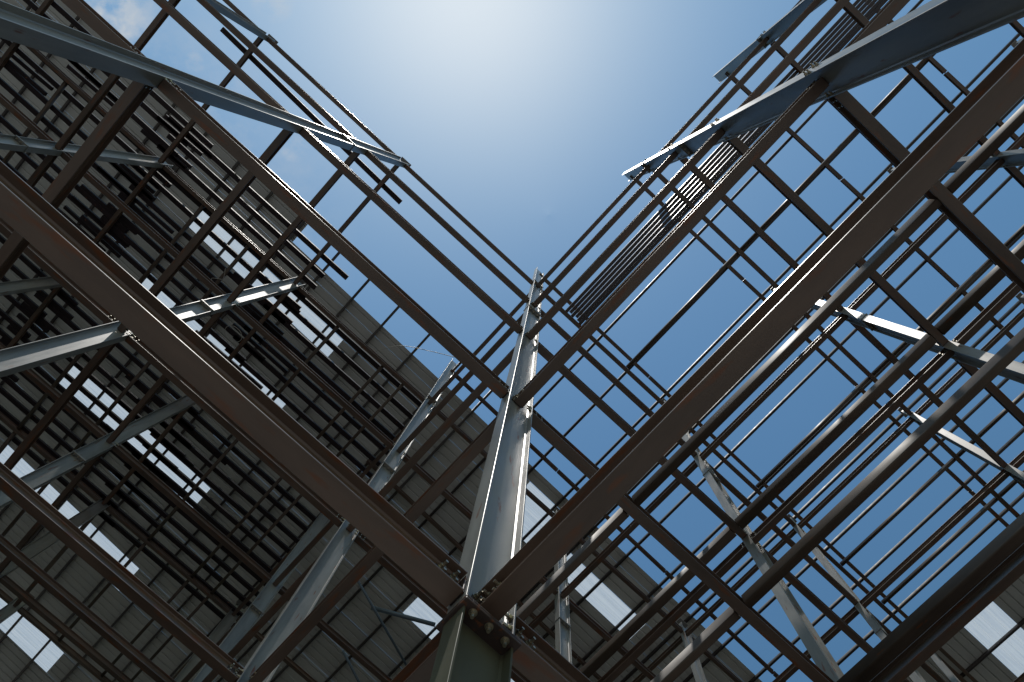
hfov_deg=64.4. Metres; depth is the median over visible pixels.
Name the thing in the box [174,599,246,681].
steel column
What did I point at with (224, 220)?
steel beam
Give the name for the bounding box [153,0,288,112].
steel beam
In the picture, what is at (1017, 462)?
steel beam
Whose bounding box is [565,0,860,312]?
stored tube
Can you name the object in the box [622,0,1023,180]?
steel column
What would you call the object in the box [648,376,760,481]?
roof rafter
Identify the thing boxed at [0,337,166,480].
deck tube
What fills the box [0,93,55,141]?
steel beam
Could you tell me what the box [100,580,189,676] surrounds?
floor joist
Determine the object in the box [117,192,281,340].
deck tube
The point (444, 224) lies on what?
steel beam
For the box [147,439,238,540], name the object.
floor joist
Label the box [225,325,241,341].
loose wire
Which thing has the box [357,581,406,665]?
brace rod
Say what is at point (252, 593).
steel beam
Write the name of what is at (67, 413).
deck tube
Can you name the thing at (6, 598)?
steel beam
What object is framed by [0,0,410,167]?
steel column
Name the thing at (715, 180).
stored tube
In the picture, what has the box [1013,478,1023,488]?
steel beam
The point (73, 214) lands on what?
deck tube
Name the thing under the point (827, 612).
steel beam
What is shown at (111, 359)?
deck tube
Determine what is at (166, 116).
deck tube
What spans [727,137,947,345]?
steel beam
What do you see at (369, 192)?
steel beam
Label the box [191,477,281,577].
floor joist
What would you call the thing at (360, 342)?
steel beam
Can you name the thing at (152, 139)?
deck tube
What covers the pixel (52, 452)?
deck tube
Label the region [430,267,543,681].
steel column
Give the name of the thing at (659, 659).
steel beam
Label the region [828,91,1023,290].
steel beam
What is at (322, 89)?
steel beam
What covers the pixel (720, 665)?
steel beam
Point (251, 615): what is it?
steel column
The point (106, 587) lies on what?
floor joist
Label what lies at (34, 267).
deck tube
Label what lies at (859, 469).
steel beam
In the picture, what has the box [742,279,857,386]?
roof rafter
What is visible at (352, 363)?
deck tube
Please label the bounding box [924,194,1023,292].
steel beam
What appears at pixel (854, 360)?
steel beam
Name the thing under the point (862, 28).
floor joist
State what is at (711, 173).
stored tube
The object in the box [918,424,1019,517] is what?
steel beam
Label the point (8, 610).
steel column
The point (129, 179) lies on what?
deck tube
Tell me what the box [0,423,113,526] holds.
deck tube
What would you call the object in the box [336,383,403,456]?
floor joist
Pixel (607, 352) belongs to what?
steel beam
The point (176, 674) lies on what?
steel beam
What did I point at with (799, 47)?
steel beam
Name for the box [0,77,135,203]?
deck tube
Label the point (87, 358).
deck tube
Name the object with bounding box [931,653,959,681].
steel column
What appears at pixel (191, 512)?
steel beam
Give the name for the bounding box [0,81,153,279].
steel beam
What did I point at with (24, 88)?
roof purlin
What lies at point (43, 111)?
floor joist
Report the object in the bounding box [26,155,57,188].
steel beam
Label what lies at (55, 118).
roof purlin
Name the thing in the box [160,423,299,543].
deck tube
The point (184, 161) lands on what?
deck tube
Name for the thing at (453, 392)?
steel beam
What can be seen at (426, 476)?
steel beam
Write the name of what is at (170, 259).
deck tube
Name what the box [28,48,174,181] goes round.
deck tube
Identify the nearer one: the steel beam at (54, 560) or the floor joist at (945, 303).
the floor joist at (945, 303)
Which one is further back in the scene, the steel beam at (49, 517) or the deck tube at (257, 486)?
the deck tube at (257, 486)
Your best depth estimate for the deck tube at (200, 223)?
25.91 m
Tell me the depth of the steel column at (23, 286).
24.37 m
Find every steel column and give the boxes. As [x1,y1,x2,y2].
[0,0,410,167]
[0,134,176,169]
[0,276,61,295]
[0,277,306,377]
[0,395,195,508]
[0,494,120,577]
[0,593,34,623]
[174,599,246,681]
[192,513,328,681]
[206,0,277,43]
[236,360,456,681]
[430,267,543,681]
[553,507,571,663]
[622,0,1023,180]
[662,398,843,681]
[676,618,706,681]
[713,0,826,82]
[771,287,1023,383]
[787,514,925,681]
[887,148,1023,173]
[897,407,1023,483]
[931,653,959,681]
[1011,38,1022,47]
[1015,292,1023,304]
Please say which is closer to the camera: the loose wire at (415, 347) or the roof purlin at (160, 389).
the loose wire at (415, 347)
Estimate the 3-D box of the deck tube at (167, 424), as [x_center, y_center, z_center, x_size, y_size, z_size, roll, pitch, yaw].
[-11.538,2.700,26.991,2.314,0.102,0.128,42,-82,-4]
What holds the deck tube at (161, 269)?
on the steel beam at (149, 175)
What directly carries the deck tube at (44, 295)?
on the steel beam at (34, 317)
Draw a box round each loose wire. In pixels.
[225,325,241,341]
[375,346,452,356]
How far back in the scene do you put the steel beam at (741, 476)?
26.15 m
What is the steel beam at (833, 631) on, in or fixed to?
attached to the steel column at (879, 631)
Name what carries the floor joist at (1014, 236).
attached to the steel beam
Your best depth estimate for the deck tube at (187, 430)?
26.94 m
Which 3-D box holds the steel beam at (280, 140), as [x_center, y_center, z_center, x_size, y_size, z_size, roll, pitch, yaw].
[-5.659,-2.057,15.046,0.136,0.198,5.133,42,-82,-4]
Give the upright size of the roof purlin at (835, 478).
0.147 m
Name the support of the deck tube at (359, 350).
on the steel beam at (252, 332)
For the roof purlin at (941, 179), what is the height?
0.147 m
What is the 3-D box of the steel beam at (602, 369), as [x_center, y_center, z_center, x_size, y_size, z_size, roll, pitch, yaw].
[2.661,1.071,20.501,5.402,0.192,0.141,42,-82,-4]
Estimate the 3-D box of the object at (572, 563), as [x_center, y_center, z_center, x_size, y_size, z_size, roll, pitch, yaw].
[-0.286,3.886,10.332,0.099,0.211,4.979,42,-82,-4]
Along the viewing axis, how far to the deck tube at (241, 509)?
27.26 m
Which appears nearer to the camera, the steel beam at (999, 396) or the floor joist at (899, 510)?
the steel beam at (999, 396)
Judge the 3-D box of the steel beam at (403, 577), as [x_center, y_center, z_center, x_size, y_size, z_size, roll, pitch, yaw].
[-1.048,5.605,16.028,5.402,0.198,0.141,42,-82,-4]
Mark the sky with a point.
(528, 118)
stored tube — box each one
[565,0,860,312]
[569,0,865,313]
[571,0,871,316]
[575,0,876,317]
[577,0,882,321]
[579,0,887,324]
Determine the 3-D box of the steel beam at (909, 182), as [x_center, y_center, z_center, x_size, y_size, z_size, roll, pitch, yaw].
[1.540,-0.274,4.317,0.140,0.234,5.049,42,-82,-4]
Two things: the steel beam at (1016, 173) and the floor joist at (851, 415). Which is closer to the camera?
the floor joist at (851, 415)
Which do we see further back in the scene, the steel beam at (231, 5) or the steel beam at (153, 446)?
the steel beam at (153, 446)
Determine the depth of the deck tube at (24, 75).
25.42 m
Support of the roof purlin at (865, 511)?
on the roof rafter at (582, 662)
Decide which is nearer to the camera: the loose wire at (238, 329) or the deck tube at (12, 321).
the loose wire at (238, 329)
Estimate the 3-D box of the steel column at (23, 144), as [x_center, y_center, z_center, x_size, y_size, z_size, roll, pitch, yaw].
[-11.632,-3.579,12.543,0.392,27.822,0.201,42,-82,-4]
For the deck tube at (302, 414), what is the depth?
26.69 m
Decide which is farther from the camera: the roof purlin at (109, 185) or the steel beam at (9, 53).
the roof purlin at (109, 185)
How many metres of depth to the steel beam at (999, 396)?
14.78 m
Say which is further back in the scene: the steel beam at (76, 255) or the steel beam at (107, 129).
the steel beam at (107, 129)
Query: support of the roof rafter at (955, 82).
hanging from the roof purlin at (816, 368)
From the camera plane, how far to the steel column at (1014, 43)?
24.56 m
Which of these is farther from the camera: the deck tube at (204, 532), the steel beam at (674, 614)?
the deck tube at (204, 532)
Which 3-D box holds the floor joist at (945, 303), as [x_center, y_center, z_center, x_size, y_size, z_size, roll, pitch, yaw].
[12.975,-0.709,25.220,0.102,0.147,4.874,42,-82,-4]
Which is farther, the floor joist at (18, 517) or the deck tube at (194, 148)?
the floor joist at (18, 517)
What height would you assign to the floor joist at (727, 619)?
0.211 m
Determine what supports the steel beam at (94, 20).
attached to the steel column at (222, 9)
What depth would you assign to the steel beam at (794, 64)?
24.32 m
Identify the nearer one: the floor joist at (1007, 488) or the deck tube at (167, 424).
the floor joist at (1007, 488)
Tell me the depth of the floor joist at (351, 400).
26.38 m
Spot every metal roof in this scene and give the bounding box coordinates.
[0,0,761,681]
[907,574,1023,681]
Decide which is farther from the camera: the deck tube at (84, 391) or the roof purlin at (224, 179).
the roof purlin at (224, 179)
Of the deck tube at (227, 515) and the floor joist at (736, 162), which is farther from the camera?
the deck tube at (227, 515)
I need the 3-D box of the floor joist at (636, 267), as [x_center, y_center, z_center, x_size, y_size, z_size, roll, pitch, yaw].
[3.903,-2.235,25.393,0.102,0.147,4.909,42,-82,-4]
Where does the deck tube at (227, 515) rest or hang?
on the steel beam at (153, 446)
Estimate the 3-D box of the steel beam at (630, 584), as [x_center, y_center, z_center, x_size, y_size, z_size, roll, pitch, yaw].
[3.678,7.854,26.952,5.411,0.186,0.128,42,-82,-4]
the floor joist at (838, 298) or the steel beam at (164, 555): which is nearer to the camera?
the floor joist at (838, 298)
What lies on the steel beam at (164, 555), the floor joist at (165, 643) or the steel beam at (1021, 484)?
the floor joist at (165, 643)
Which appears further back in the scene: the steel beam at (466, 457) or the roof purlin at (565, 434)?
the roof purlin at (565, 434)
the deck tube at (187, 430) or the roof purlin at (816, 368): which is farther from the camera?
the roof purlin at (816, 368)
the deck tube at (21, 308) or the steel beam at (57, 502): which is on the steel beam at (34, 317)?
the deck tube at (21, 308)
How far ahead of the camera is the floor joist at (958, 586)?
9.92 m
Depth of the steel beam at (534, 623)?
21.48 m
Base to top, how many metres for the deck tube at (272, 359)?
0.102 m
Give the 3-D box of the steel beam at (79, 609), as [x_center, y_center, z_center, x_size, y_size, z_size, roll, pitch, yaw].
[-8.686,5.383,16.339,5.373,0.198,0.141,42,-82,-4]
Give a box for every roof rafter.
[366,459,463,551]
[450,369,557,471]
[517,600,577,658]
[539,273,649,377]
[557,470,665,572]
[577,656,600,679]
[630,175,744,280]
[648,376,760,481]
[665,570,774,673]
[725,72,842,179]
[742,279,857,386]
[763,483,871,584]
[840,178,959,287]
[856,385,971,492]
[866,0,946,73]
[870,583,977,681]
[944,72,1023,148]
[956,287,1023,351]
[970,491,1008,526]
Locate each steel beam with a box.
[0,42,20,70]
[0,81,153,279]
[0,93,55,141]
[0,160,467,606]
[0,217,117,323]
[0,342,106,437]
[0,411,100,500]
[0,453,103,572]
[0,462,243,681]
[0,534,175,681]
[0,575,133,681]
[0,589,13,603]
[4,343,117,469]
[7,287,62,347]
[13,516,95,607]
[17,607,111,681]
[26,46,156,156]
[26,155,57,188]
[35,0,53,15]
[55,0,180,149]
[60,152,225,295]
[61,0,145,56]
[93,167,158,244]
[101,407,189,504]
[106,311,224,443]
[106,506,230,612]
[112,444,271,582]
[117,129,293,332]
[125,335,344,526]
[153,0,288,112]
[158,37,262,163]
[158,79,508,398]
[162,165,291,278]
[172,656,192,678]
[181,617,240,681]
[196,0,355,138]
[202,555,319,681]
[223,0,257,26]
[226,291,290,361]
[227,152,359,302]
[232,540,299,615]
[233,304,394,448]
[236,616,316,681]
[247,416,496,681]
[266,38,395,154]
[272,473,374,586]
[278,586,391,681]
[293,165,399,284]
[297,287,424,401]
[299,128,522,333]
[346,347,514,531]
[354,532,530,681]
[359,424,407,478]
[365,151,529,302]
[390,632,441,681]
[397,313,523,452]
[402,454,557,594]
[404,164,532,284]
[427,293,528,404]
[432,406,554,516]
[479,38,1023,620]
[512,616,591,681]
[514,77,828,407]
[527,128,724,339]
[528,599,554,629]
[531,408,833,681]
[532,151,677,307]
[536,165,649,287]
[538,342,746,538]
[541,309,696,456]
[543,290,664,404]
[560,460,697,598]
[569,598,655,679]
[578,538,682,632]
[597,542,748,681]
[632,635,682,681]
[653,170,778,288]
[659,37,768,152]
[680,157,843,310]
[685,528,796,635]
[687,0,821,136]
[689,428,794,525]
[692,637,741,681]
[699,313,847,460]
[709,464,857,604]
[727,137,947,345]
[737,0,849,108]
[749,348,954,544]
[762,546,909,681]
[770,41,895,167]
[772,606,859,681]
[797,417,914,528]
[804,313,911,414]
[817,545,901,623]
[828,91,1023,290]
[834,0,999,155]
[844,0,909,48]
[847,158,1004,310]
[849,322,1006,467]
[859,469,1011,607]
[869,611,945,681]
[870,543,1023,681]
[914,308,1023,415]
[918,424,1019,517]
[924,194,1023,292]
[935,652,966,681]
[952,281,1021,344]
[955,360,1023,426]
[1004,166,1023,187]
[1005,132,1023,150]
[1009,20,1023,37]
[1009,450,1023,468]
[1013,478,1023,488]
[1013,672,1023,681]
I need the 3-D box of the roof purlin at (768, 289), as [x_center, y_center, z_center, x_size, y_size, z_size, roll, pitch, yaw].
[2.182,6.063,32.201,0.099,0.147,54.720,42,-82,-4]
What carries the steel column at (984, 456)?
on the yard floor
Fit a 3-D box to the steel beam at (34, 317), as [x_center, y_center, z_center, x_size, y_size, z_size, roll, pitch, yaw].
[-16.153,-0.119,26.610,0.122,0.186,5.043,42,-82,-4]
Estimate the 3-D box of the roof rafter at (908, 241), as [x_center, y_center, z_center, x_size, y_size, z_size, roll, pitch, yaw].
[14.189,-3.951,29.780,5.762,0.179,0.134,43,-82,0]
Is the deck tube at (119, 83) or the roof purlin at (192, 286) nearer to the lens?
the deck tube at (119, 83)
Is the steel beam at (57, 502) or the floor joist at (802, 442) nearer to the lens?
the steel beam at (57, 502)
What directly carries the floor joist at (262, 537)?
attached to the steel beam at (164, 555)
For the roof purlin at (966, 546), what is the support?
on the roof rafter at (941, 649)
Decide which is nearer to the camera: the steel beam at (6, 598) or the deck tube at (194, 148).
the deck tube at (194, 148)
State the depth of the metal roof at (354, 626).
33.41 m
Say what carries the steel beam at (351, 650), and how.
attached to the steel column at (251, 615)
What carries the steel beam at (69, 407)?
attached to the steel column at (23, 286)
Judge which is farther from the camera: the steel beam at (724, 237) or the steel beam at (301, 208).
the steel beam at (724, 237)
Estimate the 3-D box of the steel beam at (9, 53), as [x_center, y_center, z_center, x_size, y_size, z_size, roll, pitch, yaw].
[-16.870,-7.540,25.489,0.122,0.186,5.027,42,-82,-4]
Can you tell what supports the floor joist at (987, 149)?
attached to the steel beam at (860, 117)
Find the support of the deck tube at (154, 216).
on the steel beam at (149, 175)
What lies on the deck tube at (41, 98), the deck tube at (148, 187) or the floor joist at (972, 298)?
the deck tube at (148, 187)
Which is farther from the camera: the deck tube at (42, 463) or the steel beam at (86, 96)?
the deck tube at (42, 463)
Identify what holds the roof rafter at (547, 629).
attached to the metal roof at (354, 626)
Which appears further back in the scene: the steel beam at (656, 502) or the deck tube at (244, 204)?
the deck tube at (244, 204)
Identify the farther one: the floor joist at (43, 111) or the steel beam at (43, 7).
the floor joist at (43, 111)
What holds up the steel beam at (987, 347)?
attached to the steel column at (984, 456)
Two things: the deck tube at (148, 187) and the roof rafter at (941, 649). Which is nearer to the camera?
the deck tube at (148, 187)
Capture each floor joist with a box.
[0,431,16,453]
[1,482,49,536]
[2,81,67,164]
[17,323,104,429]
[58,543,145,640]
[71,362,150,451]
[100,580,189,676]
[131,596,208,680]
[138,204,204,283]
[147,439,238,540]
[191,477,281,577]
[199,245,249,300]
[210,495,301,593]
[271,325,338,400]
[316,365,383,439]
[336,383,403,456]
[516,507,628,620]
[579,526,736,678]
[582,210,690,324]
[626,252,738,368]
[632,199,941,506]
[650,606,740,681]
[695,120,775,205]
[734,334,936,528]
[740,128,858,250]
[741,327,1023,607]
[755,377,870,488]
[837,512,1023,681]
[840,458,955,565]
[843,0,889,49]
[871,56,929,114]
[871,259,991,375]
[881,497,997,604]
[934,239,1023,334]
[943,104,1023,193]
[956,391,1023,456]
[998,470,1023,496]
[1004,224,1023,246]
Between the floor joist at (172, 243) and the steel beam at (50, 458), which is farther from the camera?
the steel beam at (50, 458)
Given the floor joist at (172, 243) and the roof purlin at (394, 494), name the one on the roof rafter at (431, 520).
the roof purlin at (394, 494)
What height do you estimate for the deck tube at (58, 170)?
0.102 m
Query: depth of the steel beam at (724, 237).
25.04 m
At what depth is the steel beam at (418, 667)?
4.84 m
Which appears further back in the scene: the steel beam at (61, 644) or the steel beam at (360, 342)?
the steel beam at (61, 644)
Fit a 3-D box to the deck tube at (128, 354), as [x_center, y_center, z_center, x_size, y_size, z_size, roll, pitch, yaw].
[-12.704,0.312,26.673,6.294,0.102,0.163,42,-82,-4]
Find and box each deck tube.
[0,38,171,187]
[0,57,156,201]
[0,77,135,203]
[0,115,127,232]
[0,131,126,247]
[0,155,105,251]
[0,234,78,306]
[0,308,30,338]
[0,327,19,345]
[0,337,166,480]
[0,385,140,506]
[0,405,119,508]
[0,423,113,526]
[1,276,46,317]
[1,376,152,502]
[4,295,49,332]
[6,324,177,470]
[7,59,47,95]
[8,374,18,382]
[10,264,73,319]
[11,54,53,90]
[14,5,177,155]
[16,313,185,456]
[18,372,151,485]
[21,301,192,447]
[23,0,186,146]
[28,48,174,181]
[34,292,195,430]
[50,288,199,415]
[51,1,213,148]
[63,205,120,257]
[66,64,114,106]
[69,60,118,100]
[71,196,129,246]
[80,184,136,234]
[80,214,245,361]
[88,501,234,626]
[97,166,173,233]
[99,495,242,615]
[100,215,265,360]
[104,423,187,495]
[105,482,251,605]
[106,202,262,343]
[110,162,152,200]
[114,473,259,596]
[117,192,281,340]
[119,402,194,466]
[120,164,155,193]
[124,463,266,585]
[125,374,226,464]
[128,184,285,323]
[130,165,158,189]
[132,451,273,575]
[134,165,300,314]
[136,398,191,446]
[140,129,187,168]
[142,443,281,562]
[150,431,290,552]
[157,115,202,155]
[157,144,316,289]
[158,168,305,298]
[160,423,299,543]
[164,114,210,158]
[166,133,324,277]
[168,115,348,279]
[174,415,308,531]
[176,154,192,168]
[187,410,316,521]
[195,330,262,389]
[220,27,401,203]
[224,347,372,477]
[232,323,287,373]
[233,271,292,324]
[233,335,380,466]
[243,324,389,454]
[247,303,283,334]
[251,311,395,439]
[258,271,300,309]
[262,305,404,429]
[273,295,413,419]
[291,290,431,412]
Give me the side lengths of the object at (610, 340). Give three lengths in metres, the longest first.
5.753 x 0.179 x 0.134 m
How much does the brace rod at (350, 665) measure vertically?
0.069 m
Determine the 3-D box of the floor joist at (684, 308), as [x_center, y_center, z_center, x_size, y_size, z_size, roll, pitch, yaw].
[5.319,-0.942,25.530,0.102,0.147,4.909,42,-82,-4]
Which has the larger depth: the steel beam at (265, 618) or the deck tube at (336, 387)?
the deck tube at (336, 387)
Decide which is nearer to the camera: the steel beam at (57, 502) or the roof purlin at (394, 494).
the steel beam at (57, 502)
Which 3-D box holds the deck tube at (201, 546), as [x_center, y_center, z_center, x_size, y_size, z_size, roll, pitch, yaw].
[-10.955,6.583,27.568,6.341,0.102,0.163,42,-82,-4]
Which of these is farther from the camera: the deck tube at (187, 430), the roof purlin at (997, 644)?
the roof purlin at (997, 644)
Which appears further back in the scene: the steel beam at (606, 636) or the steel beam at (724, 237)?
the steel beam at (724, 237)
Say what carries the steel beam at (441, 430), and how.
attached to the steel column at (478, 642)
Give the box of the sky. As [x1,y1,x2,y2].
[0,0,1023,681]
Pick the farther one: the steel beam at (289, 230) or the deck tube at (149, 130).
the deck tube at (149, 130)
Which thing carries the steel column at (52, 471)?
on the warehouse floor
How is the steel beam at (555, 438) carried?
attached to the steel column at (819, 653)
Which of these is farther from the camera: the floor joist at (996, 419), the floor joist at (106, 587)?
the floor joist at (106, 587)
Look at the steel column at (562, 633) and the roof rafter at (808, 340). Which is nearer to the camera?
the steel column at (562, 633)
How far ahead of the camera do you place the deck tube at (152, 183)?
25.71 m
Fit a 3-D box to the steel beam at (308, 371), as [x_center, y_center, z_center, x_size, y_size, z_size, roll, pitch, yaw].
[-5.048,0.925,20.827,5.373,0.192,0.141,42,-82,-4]
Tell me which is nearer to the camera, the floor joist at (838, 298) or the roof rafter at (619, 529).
the floor joist at (838, 298)
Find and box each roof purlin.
[0,0,37,49]
[0,103,175,323]
[0,132,207,385]
[0,191,272,515]
[0,252,339,642]
[1,16,79,116]
[1,161,239,445]
[12,279,369,681]
[15,68,95,170]
[23,220,304,547]
[61,306,399,681]
[112,334,429,681]
[169,362,461,676]
[217,390,491,681]
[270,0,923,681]
[325,54,935,681]
[388,33,1019,676]
[517,95,1023,605]
[542,166,1023,638]
[575,231,1023,667]
[620,301,1020,681]
[683,360,1023,681]
[748,427,1023,681]
[836,491,1023,665]
[959,618,1023,680]
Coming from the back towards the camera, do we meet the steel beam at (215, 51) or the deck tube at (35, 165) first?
the deck tube at (35, 165)
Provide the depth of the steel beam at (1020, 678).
15.76 m
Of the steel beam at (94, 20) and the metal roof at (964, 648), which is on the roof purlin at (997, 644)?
the metal roof at (964, 648)
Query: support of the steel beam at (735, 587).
attached to the steel column at (879, 631)
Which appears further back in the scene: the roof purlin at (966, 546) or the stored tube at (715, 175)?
the roof purlin at (966, 546)
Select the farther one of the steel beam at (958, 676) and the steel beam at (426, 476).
the steel beam at (958, 676)
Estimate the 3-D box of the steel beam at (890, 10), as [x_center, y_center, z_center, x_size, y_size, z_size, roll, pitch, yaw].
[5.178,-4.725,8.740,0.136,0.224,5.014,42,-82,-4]
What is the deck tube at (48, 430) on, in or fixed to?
on the steel beam at (34, 317)
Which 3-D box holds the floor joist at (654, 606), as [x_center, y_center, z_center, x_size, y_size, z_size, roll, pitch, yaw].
[2.510,5.408,15.830,0.179,0.211,4.979,42,-82,-4]
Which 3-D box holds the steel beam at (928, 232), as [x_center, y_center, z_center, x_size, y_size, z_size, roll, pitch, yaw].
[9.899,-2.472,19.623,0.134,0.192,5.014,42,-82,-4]
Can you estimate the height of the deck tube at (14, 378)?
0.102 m
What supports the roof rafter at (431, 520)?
attached to the metal roof at (354, 626)
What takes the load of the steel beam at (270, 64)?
attached to the steel column at (222, 9)
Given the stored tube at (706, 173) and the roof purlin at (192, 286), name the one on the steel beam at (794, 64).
the stored tube at (706, 173)
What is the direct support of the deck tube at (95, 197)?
on the steel beam at (149, 175)
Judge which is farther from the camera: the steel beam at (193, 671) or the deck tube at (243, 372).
the deck tube at (243, 372)
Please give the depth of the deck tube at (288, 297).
26.11 m
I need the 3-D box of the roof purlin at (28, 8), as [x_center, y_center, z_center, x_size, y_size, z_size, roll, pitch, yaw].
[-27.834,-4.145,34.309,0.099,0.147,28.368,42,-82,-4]
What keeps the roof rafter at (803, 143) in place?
attached to the steel column at (776, 30)
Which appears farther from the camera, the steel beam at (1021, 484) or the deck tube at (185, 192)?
the deck tube at (185, 192)
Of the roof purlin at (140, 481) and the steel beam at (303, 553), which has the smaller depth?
the steel beam at (303, 553)
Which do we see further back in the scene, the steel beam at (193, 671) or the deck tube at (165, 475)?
the deck tube at (165, 475)
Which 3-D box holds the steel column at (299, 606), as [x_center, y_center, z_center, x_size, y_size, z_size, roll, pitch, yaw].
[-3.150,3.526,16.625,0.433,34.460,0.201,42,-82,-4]
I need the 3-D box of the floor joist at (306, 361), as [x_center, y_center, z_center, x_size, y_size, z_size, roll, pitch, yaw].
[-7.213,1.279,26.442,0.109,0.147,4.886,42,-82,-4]
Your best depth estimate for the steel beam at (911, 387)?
15.09 m
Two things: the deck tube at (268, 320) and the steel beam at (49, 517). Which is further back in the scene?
the deck tube at (268, 320)
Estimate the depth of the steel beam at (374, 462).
26.60 m
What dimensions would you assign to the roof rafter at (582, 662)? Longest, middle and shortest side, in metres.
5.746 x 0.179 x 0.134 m
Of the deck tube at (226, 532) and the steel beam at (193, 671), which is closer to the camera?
the steel beam at (193, 671)
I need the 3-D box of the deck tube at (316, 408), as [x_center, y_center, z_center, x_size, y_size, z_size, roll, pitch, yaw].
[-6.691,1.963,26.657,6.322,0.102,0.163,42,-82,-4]
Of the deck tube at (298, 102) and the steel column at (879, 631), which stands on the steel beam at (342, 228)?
the deck tube at (298, 102)
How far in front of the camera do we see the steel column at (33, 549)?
24.44 m
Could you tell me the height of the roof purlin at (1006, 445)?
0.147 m
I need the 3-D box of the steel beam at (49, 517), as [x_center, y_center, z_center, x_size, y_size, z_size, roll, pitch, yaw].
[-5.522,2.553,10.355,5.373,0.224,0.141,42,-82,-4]
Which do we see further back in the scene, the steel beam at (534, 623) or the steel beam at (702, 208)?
the steel beam at (534, 623)
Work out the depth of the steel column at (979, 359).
15.77 m
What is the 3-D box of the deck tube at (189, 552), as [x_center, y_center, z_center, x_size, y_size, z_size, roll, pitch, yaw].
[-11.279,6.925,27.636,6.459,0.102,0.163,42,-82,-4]
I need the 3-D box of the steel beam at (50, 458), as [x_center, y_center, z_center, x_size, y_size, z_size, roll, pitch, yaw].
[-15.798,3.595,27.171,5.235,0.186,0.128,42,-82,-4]
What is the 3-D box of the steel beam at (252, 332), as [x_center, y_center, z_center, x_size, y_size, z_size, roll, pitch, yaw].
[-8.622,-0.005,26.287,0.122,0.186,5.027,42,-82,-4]
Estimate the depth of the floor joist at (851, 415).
15.01 m
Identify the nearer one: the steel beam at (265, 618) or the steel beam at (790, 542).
the steel beam at (265, 618)
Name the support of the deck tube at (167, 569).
on the steel beam at (54, 560)
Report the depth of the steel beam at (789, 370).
20.28 m
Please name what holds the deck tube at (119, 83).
on the steel beam at (227, 79)
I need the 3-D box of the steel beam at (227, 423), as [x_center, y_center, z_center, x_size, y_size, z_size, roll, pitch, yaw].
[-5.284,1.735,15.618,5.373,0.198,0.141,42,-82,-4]
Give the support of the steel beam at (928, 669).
attached to the steel column at (944, 668)
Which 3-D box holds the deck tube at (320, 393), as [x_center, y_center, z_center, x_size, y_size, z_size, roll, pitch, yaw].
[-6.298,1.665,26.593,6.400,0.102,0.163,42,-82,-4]
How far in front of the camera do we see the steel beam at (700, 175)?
19.68 m
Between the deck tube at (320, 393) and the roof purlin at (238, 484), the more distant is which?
the roof purlin at (238, 484)
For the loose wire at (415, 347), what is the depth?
31.32 m
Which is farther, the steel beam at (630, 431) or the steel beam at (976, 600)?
the steel beam at (630, 431)
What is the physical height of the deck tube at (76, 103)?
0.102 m
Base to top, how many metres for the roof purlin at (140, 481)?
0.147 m
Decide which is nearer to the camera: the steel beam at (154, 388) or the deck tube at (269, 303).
the steel beam at (154, 388)
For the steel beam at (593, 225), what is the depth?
25.15 m
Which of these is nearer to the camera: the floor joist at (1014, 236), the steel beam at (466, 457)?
the steel beam at (466, 457)
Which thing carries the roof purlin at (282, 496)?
attached to the metal roof at (354, 626)
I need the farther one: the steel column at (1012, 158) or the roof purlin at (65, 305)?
the roof purlin at (65, 305)
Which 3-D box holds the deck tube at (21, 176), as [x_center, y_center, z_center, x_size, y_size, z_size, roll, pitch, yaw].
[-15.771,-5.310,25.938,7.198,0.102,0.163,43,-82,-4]
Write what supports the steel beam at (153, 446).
attached to the steel column at (52, 471)
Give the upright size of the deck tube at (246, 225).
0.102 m
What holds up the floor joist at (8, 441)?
attached to the steel beam at (6, 598)
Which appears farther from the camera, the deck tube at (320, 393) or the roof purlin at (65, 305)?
the roof purlin at (65, 305)
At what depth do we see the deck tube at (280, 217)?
25.69 m
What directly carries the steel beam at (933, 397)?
attached to the steel column at (984, 456)
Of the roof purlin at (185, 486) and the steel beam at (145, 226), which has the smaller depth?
the steel beam at (145, 226)
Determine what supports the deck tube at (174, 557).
on the steel beam at (164, 555)
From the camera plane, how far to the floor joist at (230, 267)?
25.91 m
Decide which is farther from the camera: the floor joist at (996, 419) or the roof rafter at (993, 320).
the roof rafter at (993, 320)
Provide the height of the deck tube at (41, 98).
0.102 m
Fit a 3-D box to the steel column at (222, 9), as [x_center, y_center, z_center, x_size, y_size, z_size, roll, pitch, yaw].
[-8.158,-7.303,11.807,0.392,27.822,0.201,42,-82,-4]
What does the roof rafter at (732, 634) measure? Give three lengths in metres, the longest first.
5.746 x 0.179 x 0.134 m
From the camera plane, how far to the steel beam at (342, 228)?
25.50 m
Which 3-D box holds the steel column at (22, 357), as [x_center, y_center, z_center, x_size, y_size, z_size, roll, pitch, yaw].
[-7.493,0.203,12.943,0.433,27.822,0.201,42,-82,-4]
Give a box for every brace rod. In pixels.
[342,650,359,681]
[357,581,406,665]
[371,606,435,626]
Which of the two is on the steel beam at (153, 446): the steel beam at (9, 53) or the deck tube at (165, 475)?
the deck tube at (165, 475)
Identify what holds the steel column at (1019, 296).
on the yard floor
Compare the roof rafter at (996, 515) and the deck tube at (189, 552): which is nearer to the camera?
the deck tube at (189, 552)
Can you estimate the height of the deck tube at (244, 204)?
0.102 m
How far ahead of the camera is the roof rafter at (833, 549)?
31.09 m

